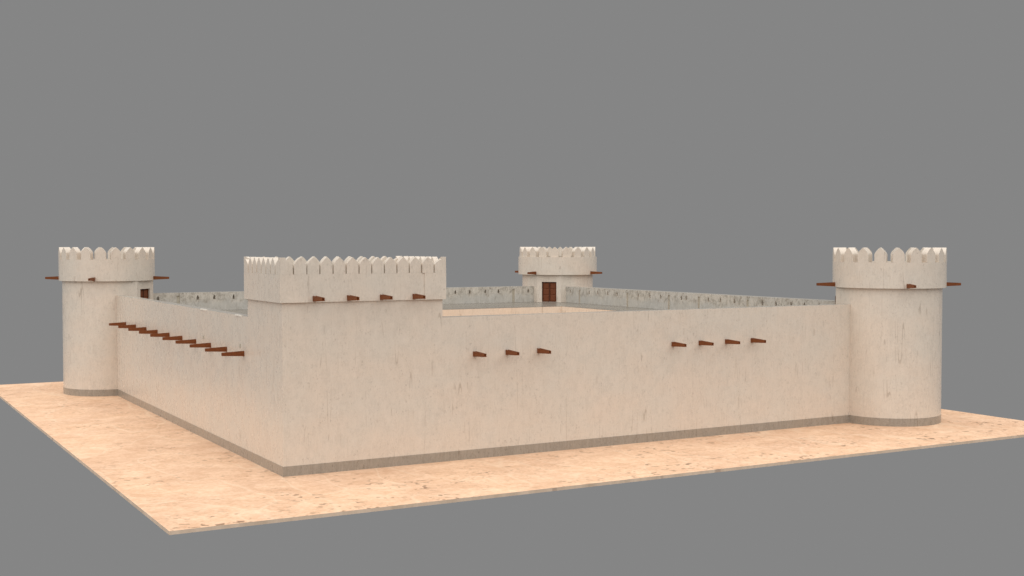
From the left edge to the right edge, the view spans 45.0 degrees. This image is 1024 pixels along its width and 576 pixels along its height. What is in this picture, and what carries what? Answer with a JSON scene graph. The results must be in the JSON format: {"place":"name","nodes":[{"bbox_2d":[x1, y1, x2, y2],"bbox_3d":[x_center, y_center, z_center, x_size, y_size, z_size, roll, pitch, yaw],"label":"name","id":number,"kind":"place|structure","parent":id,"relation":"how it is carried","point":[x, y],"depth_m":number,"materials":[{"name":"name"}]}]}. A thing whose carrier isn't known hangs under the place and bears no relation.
{"place":"outdoors","nodes":[
{"label":"outdoors","id":0,"kind":"place"},
{"bbox_2d":[45,247,168,395],"bbox_3d":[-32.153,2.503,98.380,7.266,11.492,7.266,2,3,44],"label":"round tower","id":1,"kind":"structure","parent":0,"point":[92,288],"depth_m":95.25,"materials":[{"name":"beige paint"}]},
{"bbox_2d":[140,289,148,298],"bbox_3d":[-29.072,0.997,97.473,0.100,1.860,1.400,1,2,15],"label":"door","id":2,"kind":"structure","parent":1,"relation":"in","point":[144,293],"depth_m":97.59,"materials":[{"name":"brown wood"}]},
{"bbox_2d":[244,256,445,476],"bbox_3d":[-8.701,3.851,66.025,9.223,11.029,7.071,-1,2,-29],"label":"rectangular tower","id":3,"kind":"structure","parent":0,"point":[345,364],"depth_m":64.01,"materials":[{"name":"beige paint"}]},
{"bbox_2d":[222,302,663,315],"bbox_3d":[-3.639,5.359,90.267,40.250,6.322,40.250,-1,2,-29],"label":"roof terrace","id":4,"kind":"structure","parent":0,"point":[473,309],"depth_m":105.90,"materials":[{"name":"paint"}]},
{"bbox_2d":[0,382,1023,534],"bbox_3d":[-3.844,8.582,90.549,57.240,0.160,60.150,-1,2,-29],"label":"ground","id":5,"kind":"structure","parent":0,"point":[168,477],"depth_m":65.91,"materials":[{"name":"beige sand"}]},
{"bbox_2d":[109,295,248,459],"bbox_3d":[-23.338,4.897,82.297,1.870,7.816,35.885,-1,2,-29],"label":"fort wall","id":6,"kind":"structure","parent":5,"relation":"on","point":[184,366],"depth_m":77.39,"materials":[{"name":"beige paint"}]},
{"bbox_2d":[153,286,533,309],"bbox_3d":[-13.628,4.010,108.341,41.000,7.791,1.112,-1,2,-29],"label":"fort wall","id":7,"kind":"structure","parent":5,"relation":"on","point":[231,300],"depth_m":112.08,"materials":[{"name":"beige paint"}]},
{"bbox_2d":[443,304,850,461],"bbox_3d":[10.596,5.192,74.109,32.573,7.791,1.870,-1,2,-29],"label":"fort wall","id":8,"kind":"structure","parent":5,"relation":"on","point":[515,384],"depth_m":72.57,"materials":[{"name":"beige paint"}]},
{"bbox_2d":[566,286,834,308],"bbox_3d":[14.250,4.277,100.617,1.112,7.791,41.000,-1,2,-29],"label":"fort wall","id":9,"kind":"structure","parent":5,"relation":"on","point":[652,299],"depth_m":101.81,"materials":[{"name":"beige paint"}]},
{"bbox_2d":[0,0,1023,575],"label":"sky","id":10,"kind":"structure","parent":0,"point":[729,147],"materials":[{"name":"grey"}]},
{"bbox_2d":[515,247,601,301],"bbox_3d":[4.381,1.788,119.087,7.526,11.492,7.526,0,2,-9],"label":"round tower","id":11,"kind":"structure","parent":0,"point":[549,274],"depth_m":115.91,"materials":[{"name":"beige paint"}]},
{"bbox_2d":[542,282,555,301],"bbox_3d":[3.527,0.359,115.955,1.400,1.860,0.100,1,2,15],"label":"door","id":12,"kind":"structure","parent":11,"relation":"in","point":[548,288],"depth_m":115.92,"materials":[{"name":"brown wood"}]},
{"bbox_2d":[816,247,960,426],"bbox_3d":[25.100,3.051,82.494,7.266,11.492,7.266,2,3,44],"label":"round tower","id":13,"kind":"structure","parent":0,"point":[895,302],"depth_m":79.48,"materials":[{"name":"beige paint"}]}
]}

